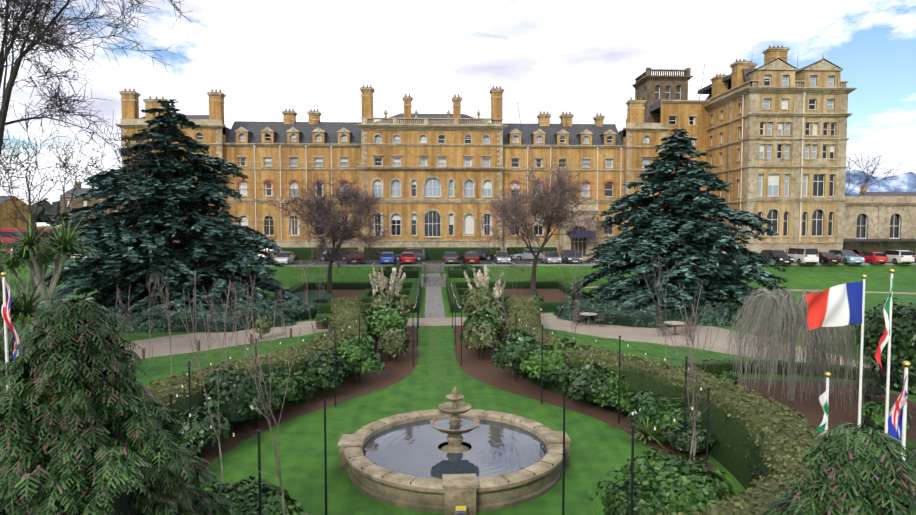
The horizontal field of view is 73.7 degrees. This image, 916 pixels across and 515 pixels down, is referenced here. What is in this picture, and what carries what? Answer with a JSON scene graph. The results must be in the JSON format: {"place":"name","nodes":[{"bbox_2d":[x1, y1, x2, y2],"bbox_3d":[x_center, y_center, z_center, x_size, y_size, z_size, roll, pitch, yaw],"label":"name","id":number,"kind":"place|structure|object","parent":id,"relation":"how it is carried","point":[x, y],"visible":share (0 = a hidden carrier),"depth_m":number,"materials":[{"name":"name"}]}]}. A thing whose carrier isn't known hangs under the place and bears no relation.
{"place":"outdoors","nodes":[
{"label":"outdoors","id":0,"kind":"place"},
{"bbox_2d":[31,196,89,226],"bbox_3d":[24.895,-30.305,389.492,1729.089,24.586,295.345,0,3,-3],"label":"tree belt","id":1,"kind":"object","parent":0,"point":[47,210],"visible":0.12,"depth_m":308.98,"materials":[{"name":"green plant"}]},
{"bbox_2d":[368,265,505,317],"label":"pampas grass","id":2,"kind":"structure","parent":0,"point":[479,278],"depth_m":40.33,"materials":[{"name":"cream feathery plumes"},{"name":"olive leaf"}]},
{"bbox_2d":[0,0,915,225],"label":"sky","id":3,"kind":"structure","parent":0,"point":[584,59],"materials":[{"name":"white"}]},
{"bbox_2d":[3,226,915,514],"bbox_3d":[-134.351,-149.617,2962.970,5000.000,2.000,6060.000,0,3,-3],"label":"ground","id":4,"kind":"structure","parent":0,"point":[599,448],"depth_m":22.87,"materials":[{"name":"green plant"}]},
{"bbox_2d":[0,272,9,397],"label":"flagpole","id":5,"kind":"object","parent":4,"relation":"on","point":[3,274],"visible":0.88,"depth_m":16.34,"materials":[{"name":"white metal"}]},
{"bbox_2d":[1,280,19,360],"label":"flag","id":6,"kind":"object","parent":5,"relation":"attached to","point":[5,311],"visible":0.79,"depth_m":16.33,"materials":[{"name":"fabric"}]},
{"bbox_2d":[0,130,39,176],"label":"park tree","id":7,"kind":"object","parent":4,"relation":"on","point":[14,148],"visible":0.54,"depth_m":78.90,"materials":[{"name":"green plant"}]},
{"bbox_2d":[0,228,67,254],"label":"street buses","id":8,"kind":"object","parent":4,"relation":"on","point":[5,235],"visible":0.06,"depth_m":92.03,"materials":[{"name":"red paint"}]},
{"bbox_2d":[0,100,88,274],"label":"park tree","id":9,"kind":"object","parent":4,"relation":"on","point":[29,199],"visible":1,"depth_m":61.15,"materials":[{"name":"brown plant"}]},
{"bbox_2d":[10,247,89,259],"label":"street cars","id":10,"kind":"object","parent":4,"relation":"on","point":[76,256],"visible":0.19,"depth_m":82.99,"materials":[{"name":"red paint"}]},
{"bbox_2d":[42,132,111,228],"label":"park tree","id":11,"kind":"object","parent":4,"relation":"on","point":[82,171],"visible":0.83,"depth_m":102.06,"materials":[{"name":"brown plant"}]},
{"bbox_2d":[0,0,193,344],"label":"bare tree","id":12,"kind":"object","parent":4,"relation":"on","point":[22,16],"visible":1,"depth_m":32.63,"materials":[{"name":"brown plant"}]},
{"bbox_2d":[80,123,121,208],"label":"park tree","id":13,"kind":"object","parent":4,"relation":"on","point":[102,170],"visible":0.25,"depth_m":88.68,"materials":[{"name":"brown plant"}]},
{"bbox_2d":[0,297,238,514],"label":"conifer","id":14,"kind":"object","parent":4,"relation":"on","point":[80,423],"visible":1,"depth_m":8.71,"materials":[{"name":"green plant"}]},
{"bbox_2d":[11,99,298,330],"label":"cedar","id":15,"kind":"object","parent":4,"relation":"on","point":[146,237],"visible":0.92,"depth_m":42.39,"materials":[{"name":"green plant"}]},
{"bbox_2d":[262,163,394,293],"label":"twiggy tree","id":16,"kind":"object","parent":4,"relation":"on","point":[325,214],"visible":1,"depth_m":55.79,"materials":[{"name":"brown plant"}]},
{"bbox_2d":[0,213,668,447],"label":"cordyline palms","id":17,"kind":"object","parent":4,"relation":"on","point":[31,257],"visible":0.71,"depth_m":26.20,"materials":[{"name":"green plant"}]},
{"bbox_2d":[253,284,507,360],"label":"shrubs","id":18,"kind":"object","parent":4,"relation":"on","point":[395,341],"visible":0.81,"depth_m":34.48,"materials":[{"name":"green plant"}]},
{"bbox_2d":[115,64,709,260],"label":"hotel building","id":19,"kind":"structure","parent":4,"relation":"on","point":[436,180],"depth_m":83.61,"materials":[{"name":"beige stone"}]},
{"bbox_2d":[142,290,695,359],"bbox_3d":[5.836,2.089,50.562,26.504,3.950,59.933,1,3,23],"label":"garden furniture","id":20,"kind":"object","parent":4,"relation":"on","point":[321,326],"visible":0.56,"depth_m":37.90,"materials":[{"name":"brown metal"}]},
{"bbox_2d":[116,241,723,514],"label":"saplings","id":21,"kind":"object","parent":4,"relation":"on","point":[695,417],"visible":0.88,"depth_m":14.14,"materials":[{"name":"brown plant"}]},
{"bbox_2d":[102,291,744,332],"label":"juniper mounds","id":22,"kind":"object","parent":4,"relation":"on","point":[617,311],"visible":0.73,"depth_m":40.42,"materials":[{"name":"green plant"}]},
{"bbox_2d":[421,263,445,286],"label":"garden steps","id":23,"kind":"structure","parent":4,"relation":"on","point":[433,281],"depth_m":64.37,"materials":[{"name":"grey stone"}]},
{"bbox_2d":[199,365,673,432],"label":"shrubs","id":24,"kind":"object","parent":4,"relation":"on","point":[238,391],"visible":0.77,"depth_m":19.11,"materials":[{"name":"green plant"}]},
{"bbox_2d":[169,274,710,514],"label":"festoon lights","id":25,"kind":"object","parent":4,"relation":"on","point":[563,471],"visible":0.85,"depth_m":14.03,"materials":[{"name":"grey metal"}]},
{"bbox_2d":[338,387,570,514],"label":"fountain","id":26,"kind":"object","parent":4,"relation":"on","point":[454,457],"visible":0.94,"depth_m":16.17,"materials":[{"name":"stone"},{"name":"water"}]},
{"bbox_2d":[0,180,915,232],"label":"street buildings","id":27,"kind":"structure","parent":4,"relation":"on","point":[7,204],"depth_m":155.00,"materials":[{"name":"brown brick"}]},
{"bbox_2d":[23,273,915,387],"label":"garden paths","id":28,"kind":"structure","parent":4,"relation":"on","point":[434,320],"depth_m":36.63,"materials":[{"name":"beige stone"}]},
{"bbox_2d":[27,259,915,266],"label":"car park","id":29,"kind":"structure","parent":4,"relation":"on","point":[314,263],"depth_m":73.57,"materials":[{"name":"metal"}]},
{"bbox_2d":[240,252,396,264],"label":"blue cars","id":30,"kind":"object","parent":29,"relation":"on","point":[389,257],"visible":0.44,"depth_m":71.73,"materials":[{"name":"blue paint"}]},
{"bbox_2d":[462,252,479,263],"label":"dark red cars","id":31,"kind":"object","parent":29,"relation":"on","point":[470,257],"visible":1,"depth_m":72.40,"materials":[{"name":"red paint"}]},
{"bbox_2d":[316,250,763,262],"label":"dark grey cars","id":32,"kind":"object","parent":29,"relation":"on","point":[338,254],"visible":0.21,"depth_m":79.92,"materials":[{"name":"grey paint"}]},
{"bbox_2d":[258,248,914,264],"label":"cars","id":33,"kind":"object","parent":29,"relation":"on","point":[804,255],"depth_m":72.89,"materials":[{"name":"white metal"}]},
{"bbox_2d":[494,249,915,263],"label":"parked cars","id":34,"kind":"object","parent":29,"relation":"on","point":[545,257],"visible":0.56,"depth_m":73.90,"materials":[{"name":"grey paint"}]},
{"bbox_2d":[828,249,864,263],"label":"light blue cars","id":35,"kind":"object","parent":29,"relation":"on","point":[848,256],"visible":0.35,"depth_m":73.51,"materials":[{"name":"blue paint"}]},
{"bbox_2d":[143,295,822,514],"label":"hedge","id":36,"kind":"object","parent":4,"relation":"on","point":[759,446],"visible":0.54,"depth_m":18.23,"materials":[{"name":"green plant"}]},
{"bbox_2d":[167,263,915,457],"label":"shrubs","id":37,"kind":"object","parent":4,"relation":"on","point":[512,351],"visible":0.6,"depth_m":20.10,"materials":[{"name":"green plant"}]},
{"bbox_2d":[169,264,914,514],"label":"shrubs","id":38,"kind":"object","parent":4,"relation":"on","point":[669,485],"visible":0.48,"depth_m":13.27,"materials":[{"name":"green plant"}]},
{"bbox_2d":[473,155,614,294],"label":"twiggy tree","id":39,"kind":"object","parent":4,"relation":"on","point":[556,199],"visible":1,"depth_m":54.39,"materials":[{"name":"brown plant"}]},
{"bbox_2d":[186,289,915,479],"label":"mulch beds","id":40,"kind":"object","parent":4,"relation":"on","point":[808,406],"visible":0.35,"depth_m":23.93,"materials":[{"name":"brown soil"}]},
{"bbox_2d":[229,247,915,461],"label":"box hedges","id":41,"kind":"object","parent":4,"relation":"on","point":[411,288],"visible":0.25,"depth_m":60.69,"materials":[{"name":"green plant"}]},
{"bbox_2d":[564,128,789,323],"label":"cedar","id":42,"kind":"object","parent":4,"relation":"on","point":[695,255],"visible":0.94,"depth_m":44.13,"materials":[{"name":"green plant"}]},
{"bbox_2d":[698,45,856,252],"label":"building","id":43,"kind":"structure","parent":4,"relation":"on","point":[778,139],"depth_m":76.44,"materials":[{"name":"beige stone"}]},
{"bbox_2d":[723,286,880,415],"bbox_3d":[12.750,3.317,23.272,4.690,4.359,5.317,-1,3,-20],"label":"weeping tree","id":44,"kind":"object","parent":4,"relation":"on","point":[786,317],"visible":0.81,"depth_m":22.59,"materials":[{"name":"grey plant"}]},
{"bbox_2d":[824,372,830,432],"bbox_3d":[8.691,4.323,14.436,0.150,3.270,0.150,0,3,-3],"label":"flagpole","id":45,"kind":"object","parent":4,"relation":"on","point":[827,375],"visible":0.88,"depth_m":14.35,"materials":[{"name":"white metal"}]},
{"bbox_2d":[817,386,828,434],"bbox_3d":[8.596,4.045,14.409,0.278,2.171,0.237,0,3,-3],"label":"furled flag","id":46,"kind":"object","parent":45,"relation":"attached to","point":[823,403],"visible":0.44,"depth_m":14.36,"materials":[{"name":"fabric"}]},
{"bbox_2d":[760,422,915,514],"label":"conifer","id":47,"kind":"object","parent":4,"relation":"on","point":[856,470],"visible":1,"depth_m":7.16,"materials":[{"name":"green plant"}]},
{"bbox_2d":[857,274,866,427],"bbox_3d":[11.975,3.128,18.131,0.150,5.270,0.150,0,3,-3],"label":"flagpole","id":48,"kind":"object","parent":4,"relation":"on","point":[864,276],"visible":0.94,"depth_m":18.10,"materials":[{"name":"white metal"}]},
{"bbox_2d":[845,154,902,195],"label":"park tree","id":49,"kind":"object","parent":4,"relation":"on","point":[871,175],"visible":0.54,"depth_m":100.03,"materials":[{"name":"brown plant"}]},
{"bbox_2d":[843,196,915,253],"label":"building wing","id":50,"kind":"structure","parent":4,"relation":"on","point":[878,223],"depth_m":83.34,"materials":[{"name":"beige stone"}]},
{"bbox_2d":[884,269,894,432],"bbox_3d":[12.447,3.053,17.647,0.150,5.470,0.150,0,3,-3],"label":"flagpole","id":51,"kind":"object","parent":4,"relation":"on","point":[891,271],"visible":0.9,"depth_m":17.62,"materials":[{"name":"white metal"}]},
{"bbox_2d":[875,278,893,373],"bbox_3d":[12.254,1.943,17.509,0.518,2.837,0.220,-1,3,-23],"label":"italian flag","id":52,"kind":"object","parent":51,"relation":"attached to","point":[884,339],"visible":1,"depth_m":17.50,"materials":[{"name":"fabric"}]},
{"bbox_2d":[901,361,910,460],"bbox_3d":[8.750,4.049,12.018,0.150,4.070,0.150,0,3,-3],"label":"flagpole","id":53,"kind":"object","parent":4,"relation":"on","point":[906,365],"visible":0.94,"depth_m":11.94,"materials":[{"name":"white metal"}]},
{"bbox_2d":[888,376,907,439],"bbox_3d":[8.544,3.567,11.995,0.517,2.704,0.228,0,3,-3],"label":"flag","id":54,"kind":"object","parent":53,"relation":"attached to","point":[895,423],"visible":0.42,"depth_m":12.00,"materials":[{"name":"fabric"}]},
{"bbox_2d":[907,449,915,488],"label":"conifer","id":55,"kind":"object","parent":4,"relation":"on","point":[912,461],"visible":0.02,"depth_m":9.54,"materials":[{"name":"green plant"}]},
{"bbox_2d":[806,281,862,330],"bbox_3d":[10.995,1.394,17.694,2.060,1.361,0.348,-1,3,-12],"label":"french flag","id":56,"kind":"object","parent":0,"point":[838,305],"visible":0.98,"depth_m":17.69,"materials":[{"name":"fabric"}]},
{"bbox_2d":[845,170,915,195],"bbox_3d":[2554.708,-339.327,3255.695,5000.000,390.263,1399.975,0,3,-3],"label":"distant hills","id":57,"kind":"structure","parent":0,"point":[906,182],"depth_m":3822.18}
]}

